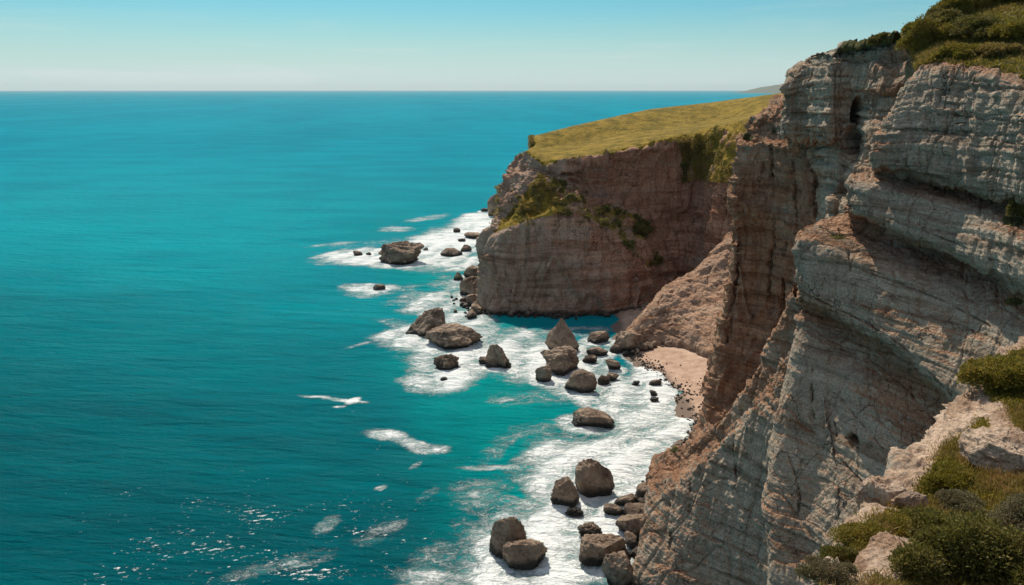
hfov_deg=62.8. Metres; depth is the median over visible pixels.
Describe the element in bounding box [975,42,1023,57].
shrub
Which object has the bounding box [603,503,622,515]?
sea rock
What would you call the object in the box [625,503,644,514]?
sea rock
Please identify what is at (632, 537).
rockfall debris
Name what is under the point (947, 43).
cliff top grass
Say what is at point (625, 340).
boulder
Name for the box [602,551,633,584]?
sea rock
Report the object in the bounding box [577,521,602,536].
sea rock
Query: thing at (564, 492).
sea rock
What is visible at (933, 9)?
shrub
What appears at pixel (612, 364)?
sea rock
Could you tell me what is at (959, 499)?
shrub
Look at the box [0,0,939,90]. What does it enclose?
sky
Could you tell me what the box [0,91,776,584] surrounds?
sea
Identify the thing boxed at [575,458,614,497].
sea rock
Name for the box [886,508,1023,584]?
shrub
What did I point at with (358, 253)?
sea rock
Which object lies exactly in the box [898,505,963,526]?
shrub
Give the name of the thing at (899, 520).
shrub
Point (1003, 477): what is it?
dry grass
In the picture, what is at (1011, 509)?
shrub
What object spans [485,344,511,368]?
sea rock
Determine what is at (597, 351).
sea rock
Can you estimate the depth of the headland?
238.46 m
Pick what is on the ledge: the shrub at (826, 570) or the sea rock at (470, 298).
the shrub at (826, 570)
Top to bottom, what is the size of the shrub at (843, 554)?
0.458 m
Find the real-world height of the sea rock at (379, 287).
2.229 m
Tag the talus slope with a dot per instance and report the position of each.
(679, 312)
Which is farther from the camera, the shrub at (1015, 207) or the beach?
the beach
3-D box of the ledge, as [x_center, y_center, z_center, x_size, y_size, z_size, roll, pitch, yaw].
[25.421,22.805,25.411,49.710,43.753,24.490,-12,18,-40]
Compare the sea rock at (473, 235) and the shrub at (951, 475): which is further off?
the sea rock at (473, 235)
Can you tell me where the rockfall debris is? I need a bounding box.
[450,295,673,560]
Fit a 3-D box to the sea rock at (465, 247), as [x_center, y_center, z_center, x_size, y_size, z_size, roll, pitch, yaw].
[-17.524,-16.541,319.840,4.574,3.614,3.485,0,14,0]
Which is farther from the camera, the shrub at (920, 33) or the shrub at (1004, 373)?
the shrub at (920, 33)
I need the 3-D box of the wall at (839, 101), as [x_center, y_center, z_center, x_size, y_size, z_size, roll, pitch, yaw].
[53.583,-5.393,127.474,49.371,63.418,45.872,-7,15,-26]
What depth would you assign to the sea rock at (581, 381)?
170.90 m
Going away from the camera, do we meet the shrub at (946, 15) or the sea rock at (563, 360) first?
the shrub at (946, 15)
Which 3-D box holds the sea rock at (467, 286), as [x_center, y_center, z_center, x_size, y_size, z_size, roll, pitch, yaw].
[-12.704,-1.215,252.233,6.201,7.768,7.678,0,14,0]
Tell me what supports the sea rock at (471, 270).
in the sea
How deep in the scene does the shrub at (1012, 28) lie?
82.71 m
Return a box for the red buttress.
[688,94,819,439]
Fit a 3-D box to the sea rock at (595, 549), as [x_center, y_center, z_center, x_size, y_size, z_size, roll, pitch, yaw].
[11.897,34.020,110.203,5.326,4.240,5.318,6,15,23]
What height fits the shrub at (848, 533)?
0.494 m
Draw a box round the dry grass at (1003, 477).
[811,340,1023,584]
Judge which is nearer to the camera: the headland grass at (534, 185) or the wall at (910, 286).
the wall at (910, 286)
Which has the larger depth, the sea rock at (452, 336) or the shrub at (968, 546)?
the sea rock at (452, 336)
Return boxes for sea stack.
[487,193,497,215]
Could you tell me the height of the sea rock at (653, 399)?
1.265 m
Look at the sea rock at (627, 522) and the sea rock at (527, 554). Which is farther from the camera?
the sea rock at (627, 522)
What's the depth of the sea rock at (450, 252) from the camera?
310.34 m
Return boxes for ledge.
[811,336,1023,584]
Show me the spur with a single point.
(702, 521)
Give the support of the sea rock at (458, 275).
in the sea
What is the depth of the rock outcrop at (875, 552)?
14.31 m
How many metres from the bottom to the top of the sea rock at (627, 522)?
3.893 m
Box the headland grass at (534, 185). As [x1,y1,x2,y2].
[489,134,732,226]
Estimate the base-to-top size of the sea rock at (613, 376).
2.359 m
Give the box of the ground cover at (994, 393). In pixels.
[864,340,1023,584]
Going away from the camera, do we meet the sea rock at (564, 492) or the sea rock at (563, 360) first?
the sea rock at (564, 492)
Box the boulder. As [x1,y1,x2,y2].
[614,331,642,349]
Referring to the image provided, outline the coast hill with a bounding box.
[734,85,780,92]
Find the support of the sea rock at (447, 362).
in the sea
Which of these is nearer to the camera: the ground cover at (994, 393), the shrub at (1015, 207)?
the ground cover at (994, 393)
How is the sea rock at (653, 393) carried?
in the sea
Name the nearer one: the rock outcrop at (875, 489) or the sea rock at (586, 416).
the rock outcrop at (875, 489)
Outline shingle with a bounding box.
[629,352,701,445]
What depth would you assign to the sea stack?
407.93 m
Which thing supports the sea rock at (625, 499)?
in the sea
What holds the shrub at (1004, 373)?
on the ledge
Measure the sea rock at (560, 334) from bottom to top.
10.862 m
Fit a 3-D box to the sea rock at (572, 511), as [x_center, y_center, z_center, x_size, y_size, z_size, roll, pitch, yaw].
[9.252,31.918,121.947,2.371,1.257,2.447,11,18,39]
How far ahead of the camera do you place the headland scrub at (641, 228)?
235.81 m
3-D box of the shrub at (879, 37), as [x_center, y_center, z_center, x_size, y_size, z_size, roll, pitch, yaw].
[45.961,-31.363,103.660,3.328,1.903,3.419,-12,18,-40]
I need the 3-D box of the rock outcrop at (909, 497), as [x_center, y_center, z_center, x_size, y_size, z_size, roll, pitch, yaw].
[8.504,4.558,17.974,0.756,0.550,0.458,1,14,4]
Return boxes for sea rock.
[353,250,362,255]
[373,284,385,289]
[378,241,423,264]
[405,307,445,336]
[424,323,482,348]
[433,354,458,369]
[440,248,462,256]
[453,272,463,279]
[459,276,477,295]
[461,244,471,251]
[463,265,477,277]
[464,232,479,238]
[466,294,476,303]
[471,304,481,310]
[478,356,486,363]
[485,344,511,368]
[489,516,526,558]
[502,539,547,569]
[535,365,551,381]
[540,345,578,375]
[545,318,578,350]
[550,476,579,506]
[564,369,597,392]
[564,506,583,516]
[571,407,614,428]
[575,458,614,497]
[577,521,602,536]
[579,533,625,566]
[582,355,596,363]
[586,346,607,355]
[587,331,609,343]
[598,375,609,384]
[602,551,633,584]
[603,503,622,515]
[605,359,620,369]
[607,372,618,380]
[614,493,637,505]
[615,514,642,532]
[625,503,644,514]
[649,379,661,385]
[649,390,657,395]
[650,397,658,401]
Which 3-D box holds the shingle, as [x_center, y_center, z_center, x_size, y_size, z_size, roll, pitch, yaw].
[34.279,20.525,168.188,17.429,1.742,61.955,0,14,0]
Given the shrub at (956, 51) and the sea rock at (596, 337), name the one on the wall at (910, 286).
the shrub at (956, 51)
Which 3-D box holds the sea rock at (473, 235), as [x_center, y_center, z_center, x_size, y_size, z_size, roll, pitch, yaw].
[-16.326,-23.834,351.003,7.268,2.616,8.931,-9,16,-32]
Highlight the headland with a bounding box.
[475,93,783,316]
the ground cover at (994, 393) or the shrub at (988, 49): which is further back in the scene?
the shrub at (988, 49)
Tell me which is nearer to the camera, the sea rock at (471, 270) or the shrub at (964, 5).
the shrub at (964, 5)
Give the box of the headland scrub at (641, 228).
[555,162,689,266]
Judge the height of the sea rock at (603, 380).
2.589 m
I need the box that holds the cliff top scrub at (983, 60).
[910,0,1023,76]
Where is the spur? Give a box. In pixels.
[631,286,838,584]
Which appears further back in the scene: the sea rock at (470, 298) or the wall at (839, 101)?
the sea rock at (470, 298)
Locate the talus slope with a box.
[625,230,732,358]
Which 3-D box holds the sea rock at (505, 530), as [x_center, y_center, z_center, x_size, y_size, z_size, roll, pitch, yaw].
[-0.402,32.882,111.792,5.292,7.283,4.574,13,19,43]
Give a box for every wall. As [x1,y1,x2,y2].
[761,0,1023,584]
[779,30,916,221]
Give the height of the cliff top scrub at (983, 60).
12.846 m
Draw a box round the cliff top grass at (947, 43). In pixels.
[832,0,1023,302]
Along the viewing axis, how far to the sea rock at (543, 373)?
176.21 m
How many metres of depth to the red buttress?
141.81 m
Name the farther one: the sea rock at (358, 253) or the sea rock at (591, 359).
the sea rock at (358, 253)
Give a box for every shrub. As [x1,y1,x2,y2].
[794,554,858,584]
[817,543,861,562]
[827,520,888,550]
[866,31,893,44]
[881,512,916,537]
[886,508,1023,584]
[894,15,958,50]
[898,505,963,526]
[916,459,977,490]
[925,6,967,15]
[926,7,965,31]
[928,42,980,61]
[929,0,1005,12]
[934,488,989,512]
[949,12,1005,40]
[954,353,1023,395]
[968,492,1023,531]
[973,0,1023,4]
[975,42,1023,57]
[987,18,1023,38]
[1005,198,1023,217]
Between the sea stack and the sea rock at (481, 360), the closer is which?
the sea rock at (481, 360)
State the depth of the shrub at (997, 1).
100.79 m
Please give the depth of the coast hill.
15705.74 m
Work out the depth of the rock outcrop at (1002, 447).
19.01 m
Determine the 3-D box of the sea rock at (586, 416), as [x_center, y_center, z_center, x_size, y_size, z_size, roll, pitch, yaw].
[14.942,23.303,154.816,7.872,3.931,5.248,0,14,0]
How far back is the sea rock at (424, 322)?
210.53 m
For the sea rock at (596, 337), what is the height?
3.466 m
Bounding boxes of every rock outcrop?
[853,531,909,581]
[855,475,905,511]
[891,490,928,507]
[958,426,1023,475]
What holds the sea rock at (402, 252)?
in the sea
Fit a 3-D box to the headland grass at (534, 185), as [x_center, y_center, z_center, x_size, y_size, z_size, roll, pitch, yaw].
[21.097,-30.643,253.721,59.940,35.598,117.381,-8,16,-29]
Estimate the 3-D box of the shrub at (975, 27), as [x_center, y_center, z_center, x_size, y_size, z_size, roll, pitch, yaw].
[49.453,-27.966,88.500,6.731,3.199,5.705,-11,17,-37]
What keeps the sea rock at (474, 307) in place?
in the sea
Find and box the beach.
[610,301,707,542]

